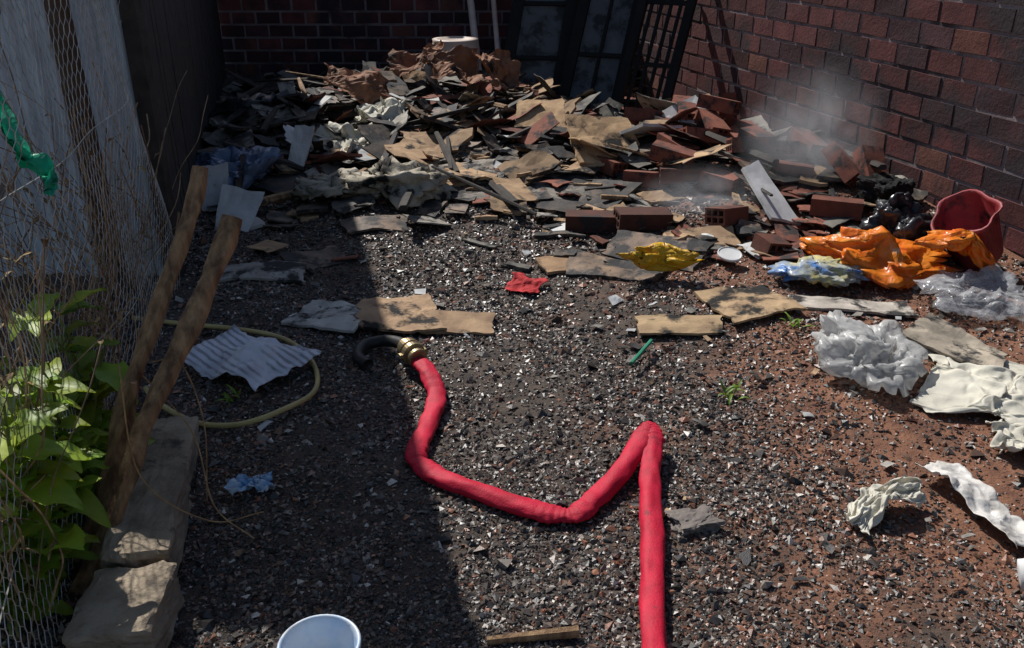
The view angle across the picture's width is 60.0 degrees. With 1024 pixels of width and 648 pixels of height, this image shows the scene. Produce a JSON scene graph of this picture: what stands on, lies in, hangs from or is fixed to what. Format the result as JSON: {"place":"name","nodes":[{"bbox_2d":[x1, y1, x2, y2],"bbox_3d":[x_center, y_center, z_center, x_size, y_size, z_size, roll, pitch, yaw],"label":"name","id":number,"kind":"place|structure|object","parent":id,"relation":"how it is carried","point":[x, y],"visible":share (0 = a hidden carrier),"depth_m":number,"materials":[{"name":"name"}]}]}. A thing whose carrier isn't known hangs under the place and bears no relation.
{"place":"outdoors","nodes":[
{"label":"outdoors","id":0,"kind":"place"},
{"bbox_2d":[0,75,1023,647],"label":"ground","id":1,"kind":"structure","parent":0,"point":[912,435],"depth_m":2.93,"materials":[{"name":"gravel"}]},
{"bbox_2d":[0,287,155,639],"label":"leafy plant","id":2,"kind":"object","parent":1,"relation":"on","point":[84,455],"visible":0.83,"depth_m":2.18,"materials":[{"name":"green plant"}]},
{"bbox_2d":[0,0,179,647],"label":"chicken wire fence","id":3,"kind":"object","parent":1,"relation":"on","point":[67,55],"visible":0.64,"depth_m":2.82,"materials":[{"name":"metal"}]},
{"bbox_2d":[0,91,57,195],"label":"green plastic strip","id":4,"kind":"object","parent":3,"relation":"attached to","point":[41,165],"visible":0.94,"depth_m":2.29,"materials":[{"name":"plastic"}]},
{"bbox_2d":[0,38,207,646],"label":"dry vines","id":5,"kind":"object","parent":1,"relation":"on","point":[4,379],"visible":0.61,"depth_m":2.92,"materials":[{"name":"plant"}]},
{"bbox_2d":[83,379,137,528],"bbox_3d":[-1.111,0.395,2.434,0.238,0.477,0.045,-14,28,-27],"label":"wooden stake","id":6,"kind":"object","parent":1,"relation":"on","point":[118,431],"visible":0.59,"depth_m":2.41,"materials":[{"name":"brown wood"}]},
{"bbox_2d":[0,0,226,277],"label":"corrugated metal shed","id":7,"kind":"structure","parent":1,"relation":"on","point":[167,45],"depth_m":4.08,"materials":[{"name":"grey metal"}]},
{"bbox_2d":[62,560,184,647],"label":"concrete block","id":8,"kind":"structure","parent":1,"relation":"on","point":[121,607],"depth_m":2.10,"materials":[{"name":"concrete"}]},
{"bbox_2d":[73,165,207,562],"bbox_3d":[-1.033,0.130,2.456,0.081,1.017,0.670,13,28,26],"label":"wooden stake","id":9,"kind":"object","parent":1,"relation":"on","point":[151,325],"visible":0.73,"depth_m":2.45,"materials":[{"name":"brown wood"}]},
{"bbox_2d":[99,465,191,572],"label":"concrete block","id":10,"kind":"structure","parent":1,"relation":"on","point":[151,528],"depth_m":2.36,"materials":[{"name":"concrete"}]},
{"bbox_2d":[69,214,241,594],"bbox_3d":[-0.957,0.227,2.393,0.081,0.892,0.758,13,28,26],"label":"wooden stake","id":11,"kind":"object","parent":1,"relation":"on","point":[191,323],"visible":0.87,"depth_m":2.39,"materials":[{"name":"brown wood"}]},
{"bbox_2d":[141,416,199,482],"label":"concrete block","id":12,"kind":"structure","parent":1,"relation":"on","point":[174,445],"depth_m":2.77,"materials":[{"name":"concrete"}]},
{"bbox_2d":[118,365,263,522],"bbox_3d":[-0.885,0.359,2.401,0.333,0.484,0.156,0,25,0],"label":"dry twig","id":13,"kind":"object","parent":1,"relation":"on","point":[144,480],"visible":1,"depth_m":2.36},
{"bbox_2d":[143,375,253,538],"bbox_3d":[-0.887,0.348,2.509,0.069,0.254,0.645,-20,32,-36],"label":"dry twig","id":14,"kind":"object","parent":1,"relation":"on","point":[204,469],"visible":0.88,"depth_m":2.53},
{"bbox_2d":[131,316,319,427],"bbox_3d":[-1.106,0.122,3.416,0.612,0.060,1.076,-11,27,-22],"label":"garden hose","id":15,"kind":"object","parent":1,"relation":"on","point":[173,412],"visible":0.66,"depth_m":3.14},
{"bbox_2d":[215,184,264,231],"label":"paper sheet","id":16,"kind":"object","parent":1,"relation":"on","point":[242,204],"visible":0.82,"depth_m":4.85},
{"bbox_2d":[224,471,272,494],"bbox_3d":[-0.790,0.478,2.661,0.142,0.039,0.082,-7,26,-14],"label":"blue wrapper","id":17,"kind":"object","parent":1,"relation":"on","point":[244,482],"visible":1,"depth_m":2.66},
{"bbox_2d":[209,89,290,125],"bbox_3d":[-2.107,-1.701,7.015,0.775,0.289,0.664,0,25,0],"label":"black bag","id":18,"kind":"object","parent":1,"relation":"on","point":[225,108],"visible":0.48,"depth_m":6.78,"materials":[{"name":"plastic"}]},
{"bbox_2d":[197,260,305,283],"bbox_3d":[-1.220,-0.244,4.213,0.489,0.058,0.220,-2,25,-5],"label":"wet cardboard","id":19,"kind":"object","parent":1,"relation":"on","point":[281,271],"visible":0.81,"depth_m":4.18,"materials":[{"name":"cardboard"}]},
{"bbox_2d":[185,324,320,391],"bbox_3d":[-1.006,0.107,3.335,0.485,0.118,0.329,15,29,30],"label":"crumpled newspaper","id":20,"kind":"object","parent":1,"relation":"on","point":[255,363],"visible":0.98,"depth_m":3.29,"materials":[{"name":"paper"}]},
{"bbox_2d":[280,245,351,269],"bbox_3d":[-1.001,-0.330,4.475,0.320,0.057,0.227,-14,28,-27],"label":"wet cardboard","id":21,"kind":"object","parent":1,"relation":"on","point":[313,258],"visible":0.84,"depth_m":4.48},
{"bbox_2d":[277,614,360,647],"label":"plastic bucket","id":22,"kind":"object","parent":1,"relation":"on","point":[326,631],"visible":1,"depth_m":2.05,"materials":[{"name":"plastic"}]},
{"bbox_2d":[339,214,407,234],"bbox_3d":[-0.750,-0.545,4.876,0.374,0.052,0.212,-7,26,-15],"label":"burnt board","id":23,"kind":"object","parent":1,"relation":"on","point":[351,226],"visible":0.98,"depth_m":4.86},
{"bbox_2d":[217,0,578,77],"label":"brick wall","id":24,"kind":"structure","parent":1,"relation":"on","point":[260,38],"depth_m":9.28,"materials":[{"name":"brick"}]},
{"bbox_2d":[353,293,446,333],"bbox_3d":[-0.476,-0.061,3.881,0.407,0.056,0.392,0,25,0],"label":"wet cardboard","id":25,"kind":"object","parent":1,"relation":"on","point":[406,315],"visible":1,"depth_m":3.82,"materials":[{"name":"cardboard"}]},
{"bbox_2d":[281,299,359,332],"bbox_3d":[-0.781,-0.034,3.794,0.322,0.042,0.281,5,25,10],"label":"wet cardboard","id":26,"kind":"object","parent":25,"relation":"on","point":[339,316],"visible":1,"depth_m":3.75,"materials":[{"name":"cardboard"}]},
{"bbox_2d":[419,310,495,335],"bbox_3d":[-0.230,-0.005,3.815,0.324,0.033,0.207,0,25,0],"label":"wet cardboard","id":27,"kind":"object","parent":1,"relation":"on","point":[463,322],"visible":0.94,"depth_m":3.82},
{"bbox_2d":[352,335,666,647],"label":"fire hose","id":28,"kind":"object","parent":1,"relation":"on","point":[644,444],"visible":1,"depth_m":2.63,"materials":[{"name":"red fabric"}]},
{"bbox_2d":[14,92,1023,647],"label":"charcoal chunks","id":29,"kind":"object","parent":1,"relation":"on","point":[504,564],"visible":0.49,"depth_m":2.84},
{"bbox_2d":[505,272,547,293],"bbox_3d":[0.059,-0.189,4.170,0.194,0.052,0.152,13,28,26],"label":"red rag","id":30,"kind":"object","parent":1,"relation":"on","point":[520,282],"visible":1,"depth_m":4.18,"materials":[{"name":"fabric"}]},
{"bbox_2d":[214,229,841,405],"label":"weeds","id":31,"kind":"object","parent":1,"relation":"on","point":[730,388],"visible":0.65,"depth_m":3.19,"materials":[{"name":"green plant"}]},
{"bbox_2d":[487,625,578,644],"bbox_3d":[0.050,0.745,2.123,0.222,0.036,0.025,-3,25,-6],"label":"wood offcut","id":32,"kind":"object","parent":1,"relation":"on","point":[567,632],"visible":1,"depth_m":2.12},
{"bbox_2d":[504,0,577,94],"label":"window frame","id":33,"kind":"object","parent":1,"relation":"on","point":[539,33],"visible":0.56,"depth_m":7.64,"materials":[{"name":"metal"}]},
{"bbox_2d":[535,253,592,274],"bbox_3d":[0.281,-0.298,4.384,0.302,0.030,0.188,-5,26,-11],"label":"burnt board","id":34,"kind":"object","parent":1,"relation":"on","point":[548,265],"visible":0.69,"depth_m":4.36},
{"bbox_2d":[197,60,951,272],"bbox_3d":[-0.119,-1.569,6.519,5.230,0.577,5.115,0,25,0],"label":"burnt debris heap","id":35,"kind":"object","parent":1,"relation":"on","point":[413,89],"visible":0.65,"depth_m":5.77,"materials":[{"name":"wood"}]},
{"bbox_2d":[202,162,228,211],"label":"paper sheet","id":36,"kind":"object","parent":35,"relation":"on","point":[218,175],"visible":0.6,"depth_m":5.14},
{"bbox_2d":[195,145,282,189],"bbox_3d":[-1.709,-0.990,5.526,0.581,0.191,0.585,-21,32,-38],"label":"blue bag","id":37,"kind":"object","parent":35,"relation":"on","point":[259,161],"visible":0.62,"depth_m":5.51,"materials":[{"name":"plastic"}]},
{"bbox_2d":[222,141,305,171],"bbox_3d":[-1.606,-1.083,5.741,0.554,0.165,0.064,6,26,12],"label":"charred timber","id":38,"kind":"object","parent":35,"relation":"on","point":[291,164],"visible":0.52,"depth_m":5.71,"materials":[{"name":"brown wood"}]},
{"bbox_2d":[260,190,293,206],"bbox_3d":[-1.377,-0.752,5.259,0.071,0.046,0.728,22,33,38],"label":"charred timber","id":39,"kind":"object","parent":35,"relation":"on","point":[278,197],"visible":0.3,"depth_m":5.22,"materials":[{"name":"brown wood"}]},
{"bbox_2d":[290,168,373,200],"bbox_3d":[-1.065,-0.830,5.286,0.537,0.171,0.517,0,25,0],"label":"dirty cloth bundle","id":40,"kind":"object","parent":35,"relation":"on","point":[325,185],"visible":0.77,"depth_m":5.17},
{"bbox_2d":[307,112,375,152],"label":"white rags","id":41,"kind":"object","parent":35,"relation":"on","point":[350,131],"visible":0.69,"depth_m":6.20,"materials":[{"name":"beige fabric"}]},
{"bbox_2d":[323,62,396,104],"bbox_3d":[-1.125,-1.792,6.656,0.563,0.298,0.374,-6,26,-12],"label":"rusty metal sheet","id":42,"kind":"object","parent":35,"relation":"on","point":[368,86],"visible":0.88,"depth_m":6.66,"materials":[{"name":"metal"}]},
{"bbox_2d":[354,96,406,124],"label":"white rags","id":43,"kind":"object","parent":35,"relation":"on","point":[390,108],"visible":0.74,"depth_m":6.42,"materials":[{"name":"beige fabric"}]},
{"bbox_2d":[340,155,454,198],"bbox_3d":[-0.683,-0.890,5.290,0.686,0.222,0.468,-18,30,-33],"label":"dirty cloth bundle","id":44,"kind":"object","parent":35,"relation":"on","point":[396,176],"visible":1,"depth_m":5.19,"materials":[{"name":"fabric"}]},
{"bbox_2d":[384,40,443,77],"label":"rusty metal sheet","id":45,"kind":"object","parent":35,"relation":"on","point":[403,63],"visible":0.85,"depth_m":7.00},
{"bbox_2d":[405,101,493,125],"bbox_3d":[-0.454,-1.492,6.298,0.659,0.179,0.044,0,25,-1],"label":"charred timber","id":46,"kind":"object","parent":35,"relation":"on","point":[444,114],"visible":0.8,"depth_m":6.28,"materials":[{"name":"brown wood"}]},
{"bbox_2d":[400,128,506,160],"bbox_3d":[-0.378,-1.229,6.045,0.616,0.126,0.570,-13,28,-26],"label":"cardboard sheet","id":47,"kind":"object","parent":35,"relation":"on","point":[427,138],"visible":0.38,"depth_m":6.03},
{"bbox_2d":[432,36,479,76],"bbox_3d":[-0.520,-2.418,8.196,0.450,0.425,0.450,0,25,0],"label":"plastic drum","id":48,"kind":"object","parent":35,"relation":"on","point":[450,42],"visible":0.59,"depth_m":8.03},
{"bbox_2d":[422,44,490,84],"bbox_3d":[-0.437,-1.981,6.781,0.471,0.252,0.399,-7,26,-15],"label":"rusty metal sheet","id":49,"kind":"object","parent":35,"relation":"on","point":[460,61],"visible":0.99,"depth_m":6.85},
{"bbox_2d":[436,158,495,183],"bbox_3d":[-0.374,-0.954,5.582,0.576,0.071,0.431,0,25,0],"label":"burnt board","id":50,"kind":"object","parent":35,"relation":"on","point":[481,165],"visible":0.23,"depth_m":5.66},
{"bbox_2d":[467,0,481,73],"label":"plastic pipe","id":51,"kind":"object","parent":35,"relation":"on","point":[472,18],"visible":0.59,"depth_m":8.61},
{"bbox_2d":[431,165,536,215],"bbox_3d":[-0.167,-0.761,5.030,0.714,0.180,0.029,15,29,29],"label":"charred timber","id":52,"kind":"object","parent":35,"relation":"on","point":[497,196],"visible":1,"depth_m":5.01,"materials":[{"name":"brown wood"}]},
{"bbox_2d":[491,0,499,49],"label":"plastic pipe","id":53,"kind":"object","parent":35,"relation":"on","point":[495,24],"visible":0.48,"depth_m":8.56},
{"bbox_2d":[463,142,536,161],"bbox_3d":[-0.060,-1.135,5.919,0.492,0.075,0.442,9,26,18],"label":"burnt board","id":54,"kind":"object","parent":35,"relation":"on","point":[508,156],"visible":0.37,"depth_m":5.88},
{"bbox_2d":[472,48,528,91],"bbox_3d":[-0.086,-1.979,6.899,0.436,0.313,0.303,-20,32,-36],"label":"rusty metal sheet","id":55,"kind":"object","parent":35,"relation":"on","point":[502,68],"visible":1,"depth_m":6.95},
{"bbox_2d":[453,169,591,201],"bbox_3d":[0.046,-0.850,5.454,0.924,0.082,0.549,0,25,0],"label":"burnt board","id":56,"kind":"object","parent":35,"relation":"on","point":[535,186],"visible":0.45,"depth_m":5.41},
{"bbox_2d":[511,98,566,142],"bbox_3d":[0.192,-1.461,6.337,0.394,0.247,0.411,0,25,0],"label":"cardboard sheet","id":57,"kind":"object","parent":35,"relation":"on","point":[555,107],"visible":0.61,"depth_m":6.36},
{"bbox_2d":[565,209,617,232],"bbox_3d":[0.450,-0.559,4.837,0.317,0.096,0.144,2,25,4],"label":"hollow brick","id":58,"kind":"object","parent":35,"relation":"on","point":[588,221],"visible":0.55,"depth_m":4.78,"materials":[{"name":"brick"}]},
{"bbox_2d":[563,114,639,163],"bbox_3d":[0.599,-1.206,5.778,0.481,0.276,0.390,-7,26,-14],"label":"cardboard sheet","id":59,"kind":"object","parent":35,"relation":"on","point":[602,131],"visible":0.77,"depth_m":5.80,"materials":[{"name":"cardboard"}]},
{"bbox_2d":[597,155,628,176],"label":"hollow brick","id":60,"kind":"object","parent":35,"relation":"on","point":[611,166],"visible":0.64,"depth_m":5.63,"materials":[{"name":"brick"}]},
{"bbox_2d":[613,207,673,230],"bbox_3d":[0.700,-0.565,4.757,0.294,0.104,0.140,-4,25,-8],"label":"hollow brick","id":61,"kind":"object","parent":35,"relation":"on","point":[648,218],"visible":0.91,"depth_m":4.70,"materials":[{"name":"brick"}]},
{"bbox_2d":[623,107,663,123],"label":"hollow brick","id":62,"kind":"object","parent":35,"relation":"on","point":[633,115],"visible":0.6,"depth_m":6.31,"materials":[{"name":"brick"}]},
{"bbox_2d":[623,170,666,188],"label":"hollow brick","id":63,"kind":"object","parent":35,"relation":"on","point":[648,179],"visible":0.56,"depth_m":5.37,"materials":[{"name":"brick"}]},
{"bbox_2d":[616,242,704,271],"bbox_3d":[0.689,-0.307,4.151,0.419,0.138,0.139,0,25,0],"label":"yellow bag","id":64,"kind":"object","parent":35,"relation":"on","point":[660,256],"visible":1,"depth_m":4.13,"materials":[{"name":"plastic"}]},
{"bbox_2d":[656,132,699,150],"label":"hollow brick","id":65,"kind":"object","parent":35,"relation":"on","point":[666,137],"visible":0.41,"depth_m":5.61,"materials":[{"name":"brick"}]},
{"bbox_2d":[658,165,704,184],"bbox_3d":[1.020,-0.898,5.341,0.264,0.104,0.148,2,25,4],"label":"hollow brick","id":66,"kind":"object","parent":35,"relation":"on","point":[669,174],"visible":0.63,"depth_m":5.28,"materials":[{"name":"brick"}]},
{"bbox_2d":[648,139,695,167],"bbox_3d":[0.980,-1.027,5.391,0.277,0.141,0.140,9,27,19],"label":"hollow brick","id":67,"kind":"object","parent":66,"relation":"on","point":[663,152],"visible":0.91,"depth_m":5.34,"materials":[{"name":"brick"}]},
{"bbox_2d":[672,95,696,123],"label":"hollow brick","id":68,"kind":"object","parent":35,"relation":"on","point":[682,105],"visible":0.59,"depth_m":6.36,"materials":[{"name":"brick"}]},
{"bbox_2d":[673,126,718,145],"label":"hollow brick","id":69,"kind":"object","parent":35,"relation":"on","point":[698,132],"visible":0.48,"depth_m":5.70,"materials":[{"name":"brick"}]},
{"bbox_2d":[666,225,743,250],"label":"cardboard sheet","id":70,"kind":"object","parent":35,"relation":"on","point":[724,235],"visible":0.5,"depth_m":4.61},
{"bbox_2d":[693,108,730,135],"bbox_3d":[1.350,-1.347,5.992,0.156,0.188,0.287,-6,26,-12],"label":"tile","id":71,"kind":"object","parent":35,"relation":"on","point":[707,118],"visible":0.8,"depth_m":5.96,"materials":[{"name":"red ceramic"}]},
{"bbox_2d":[696,93,741,114],"bbox_3d":[1.420,-1.506,6.083,0.274,0.141,0.155,16,29,30],"label":"hollow brick","id":72,"kind":"object","parent":71,"relation":"on","point":[719,104],"visible":1,"depth_m":6.03,"materials":[{"name":"brick"}]},
{"bbox_2d":[712,92,736,126],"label":"hollow brick","id":73,"kind":"object","parent":35,"relation":"on","point":[729,117],"visible":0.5,"depth_m":6.21,"materials":[{"name":"brick"}]},
{"bbox_2d":[717,247,741,261],"bbox_3d":[1.060,-0.339,4.320,0.120,0.041,0.119,0,25,0],"label":"plastic lid","id":74,"kind":"object","parent":35,"relation":"on","point":[729,254],"visible":1,"depth_m":4.31,"materials":[{"name":"white plastic"}]},
{"bbox_2d":[704,131,778,164],"bbox_3d":[1.378,-1.092,5.449,0.062,0.045,0.775,-10,27,-20],"label":"charred timber","id":75,"kind":"object","parent":35,"relation":"on","point":[759,155],"visible":0.7,"depth_m":5.28,"materials":[{"name":"brown wood"}]},
{"bbox_2d":[726,137,775,153],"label":"hollow brick","id":76,"kind":"object","parent":35,"relation":"on","point":[741,145],"visible":0.81,"depth_m":5.33,"materials":[{"name":"brick"}]},
{"bbox_2d":[738,125,775,136],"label":"hollow brick","id":77,"kind":"object","parent":35,"relation":"on","point":[752,131],"visible":0.39,"depth_m":5.61,"materials":[{"name":"brick"}]},
{"bbox_2d":[750,233,777,253],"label":"hollow brick","id":78,"kind":"object","parent":35,"relation":"on","point":[760,243],"visible":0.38,"depth_m":4.42,"materials":[{"name":"brick"}]},
{"bbox_2d":[741,160,800,225],"bbox_3d":[1.394,-0.712,4.860,0.172,0.270,0.420,-10,27,-21],"label":"white slab","id":79,"kind":"object","parent":35,"relation":"on","point":[776,206],"depth_m":4.83,"materials":[{"name":"painted wood"}]},
{"bbox_2d":[766,160,813,175],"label":"hollow brick","id":80,"kind":"object","parent":35,"relation":"on","point":[792,168],"visible":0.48,"depth_m":5.14,"materials":[{"name":"brick"}]},
{"bbox_2d":[780,158,801,162],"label":"hollow brick","id":81,"kind":"object","parent":35,"relation":"on","point":[798,161],"visible":0.09,"depth_m":5.56,"materials":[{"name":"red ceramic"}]},
{"bbox_2d":[773,140,806,159],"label":"hollow brick","id":82,"kind":"object","parent":81,"relation":"on","point":[793,150],"visible":1,"depth_m":5.33,"materials":[{"name":"brick"}]},
{"bbox_2d":[786,127,827,159],"bbox_3d":[1.850,-1.129,5.542,0.155,0.166,0.282,-6,26,-13],"label":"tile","id":83,"kind":"object","parent":35,"relation":"on","point":[816,144],"visible":0.84,"depth_m":5.48,"materials":[{"name":"red ceramic"}]},
{"bbox_2d":[809,194,863,220],"bbox_3d":[1.750,-0.630,4.782,0.264,0.104,0.148,9,27,19],"label":"hollow brick","id":84,"kind":"object","parent":35,"relation":"on","point":[827,206],"visible":0.99,"depth_m":4.73,"materials":[{"name":"brick"}]},
{"bbox_2d":[821,141,861,187],"bbox_3d":[1.900,-0.905,5.073,0.166,0.263,0.305,-10,27,-20],"label":"hollow brick","id":85,"kind":"object","parent":35,"relation":"on","point":[841,162],"visible":0.85,"depth_m":5.02,"materials":[{"name":"brick"}]},
{"bbox_2d":[852,144,888,175],"bbox_3d":[2.050,-0.880,5.052,0.166,0.262,0.286,0,25,0],"label":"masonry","id":86,"kind":"object","parent":35,"relation":"on","point":[863,155],"visible":0.46,"depth_m":5.04,"materials":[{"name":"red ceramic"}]},
{"bbox_2d":[853,172,915,206],"bbox_3d":[2.044,-0.718,4.870,0.299,0.187,0.237,-14,28,-27],"label":"broken masonry","id":87,"kind":"object","parent":35,"relation":"on","point":[873,187],"visible":0.6,"depth_m":4.82,"materials":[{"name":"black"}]},
{"bbox_2d":[853,186,933,240],"bbox_3d":[1.960,-0.534,4.479,0.422,0.261,0.361,-21,32,-37],"label":"black bag","id":88,"kind":"object","parent":35,"relation":"on","point":[898,212],"visible":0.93,"depth_m":4.44,"materials":[{"name":"plastic"}]},
{"bbox_2d":[558,0,637,108],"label":"metal door","id":89,"kind":"structure","parent":1,"relation":"on","point":[600,34],"depth_m":7.43,"materials":[{"name":"metal"}]},
{"bbox_2d":[193,188,1023,580],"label":"loose scraps","id":90,"kind":"object","parent":1,"relation":"on","point":[825,544],"visible":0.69,"depth_m":3.60,"materials":[{"name":"cardboard"}]},
{"bbox_2d":[566,248,664,283],"bbox_3d":[0.495,-0.269,4.305,0.536,0.047,0.280,9,27,19],"label":"burnt board","id":91,"kind":"object","parent":1,"relation":"on","point":[584,264],"visible":0.81,"depth_m":4.27,"materials":[{"name":"wood"}]},
{"bbox_2d":[613,0,697,116],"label":"metal gate","id":92,"kind":"structure","parent":1,"relation":"on","point":[673,66],"depth_m":7.08,"materials":[{"name":"metal"}]},
{"bbox_2d":[601,230,713,272],"bbox_3d":[0.721,-0.371,4.461,0.515,0.108,0.263,14,29,28],"label":"burnt board","id":93,"kind":"object","parent":1,"relation":"on","point":[624,241],"visible":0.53,"depth_m":4.51,"materials":[{"name":"wood"}]},
{"bbox_2d":[635,314,722,335],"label":"cardboard sheet","id":94,"kind":"object","parent":1,"relation":"on","point":[665,324],"visible":1,"depth_m":3.69,"materials":[{"name":"cardboard"}]},
{"bbox_2d":[664,504,724,535],"bbox_3d":[0.519,0.566,2.536,0.150,0.049,0.109,-8,26,-17],"label":"flat stone","id":95,"kind":"object","parent":1,"relation":"on","point":[702,518],"visible":0.99,"depth_m":2.51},
{"bbox_2d":[698,166,743,195],"bbox_3d":[1.220,-0.838,5.181,0.219,0.111,0.140,19,31,34],"label":"hollow brick","id":96,"kind":"object","parent":1,"relation":"on","point":[718,179],"visible":0.97,"depth_m":5.14,"materials":[{"name":"brick"}]},
{"bbox_2d":[705,205,748,225],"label":"hollow brick","id":97,"kind":"object","parent":1,"relation":"on","point":[726,215],"visible":0.96,"depth_m":4.70,"materials":[{"name":"brick"}]},
{"bbox_2d":[694,285,807,324],"bbox_3d":[1.031,-0.101,3.848,0.355,0.053,0.361,-7,26,-15],"label":"cardboard sheet","id":98,"kind":"object","parent":1,"relation":"on","point":[738,305],"visible":1,"depth_m":3.82,"materials":[{"name":"cardboard"}]},
{"bbox_2d":[628,0,1023,257],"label":"brick wall","id":99,"kind":"structure","parent":1,"relation":"on","point":[927,95],"depth_m":5.25,"materials":[{"name":"brick"}]},
{"bbox_2d":[790,294,918,317],"bbox_3d":[1.480,-0.083,3.879,0.549,0.050,0.138,2,25,4],"label":"burnt board","id":100,"kind":"object","parent":1,"relation":"on","point":[903,309],"visible":0.94,"depth_m":3.87,"materials":[{"name":"wood"}]},
{"bbox_2d":[798,312,916,396],"bbox_3d":[1.289,0.088,3.363,0.458,0.148,0.455,16,29,31],"label":"plastic bag","id":101,"kind":"object","parent":1,"relation":"on","point":[867,354],"visible":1,"depth_m":3.31,"materials":[{"name":"plastic"}]},
{"bbox_2d":[826,233,961,290],"bbox_3d":[1.757,-0.326,4.243,0.745,0.170,0.569,0,25,0],"label":"orange bag","id":102,"kind":"object","parent":1,"relation":"on","point":[899,264],"visible":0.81,"depth_m":4.13,"materials":[{"name":"plastic"}]},
{"bbox_2d":[899,312,1007,365],"bbox_3d":[1.750,0.073,3.479,0.380,0.091,0.270,19,31,35],"label":"cardboard sheet","id":103,"kind":"object","parent":1,"relation":"on","point":[933,332],"visible":0.96,"depth_m":3.48,"materials":[{"name":"cardboard"}]},
{"bbox_2d":[930,189,1003,270],"bbox_3d":[2.229,-0.443,4.339,0.373,0.375,0.330,0,25,0],"label":"red plastic tub","id":104,"kind":"object","parent":1,"relation":"on","point":[976,211],"visible":0.65,"depth_m":4.39,"materials":[{"name":"plastic"}]},
{"bbox_2d":[912,341,1023,412],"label":"cream blanket","id":105,"kind":"object","parent":1,"relation":"on","point":[954,384],"visible":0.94,"depth_m":3.21,"materials":[{"name":"fabric"}]},
{"bbox_2d":[916,460,1023,548],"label":"white packet","id":106,"kind":"object","parent":1,"relation":"on","point":[981,498],"visible":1,"depth_m":2.60},
{"bbox_2d":[965,422,1023,461],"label":"cream blanket","id":107,"kind":"object","parent":1,"relation":"on","point":[1000,438],"visible":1,"depth_m":2.89,"materials":[{"name":"fabric"}]},
{"bbox_3d":[2.085,-0.142,3.926,0.625,0.171,0.396,0,25,0],"label":"clear plastic wrap","id":108,"kind":"object","parent":1,"relation":"on","visible":0},
{"bbox_2d":[913,228,996,269],"bbox_3d":[2.045,-0.348,4.077,0.350,0.176,0.236,16,29,30],"label":"orange bag","id":109,"kind":"object","parent":108,"relation":"on","point":[963,242],"visible":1,"depth_m":4.03,"materials":[{"name":"plastic"}]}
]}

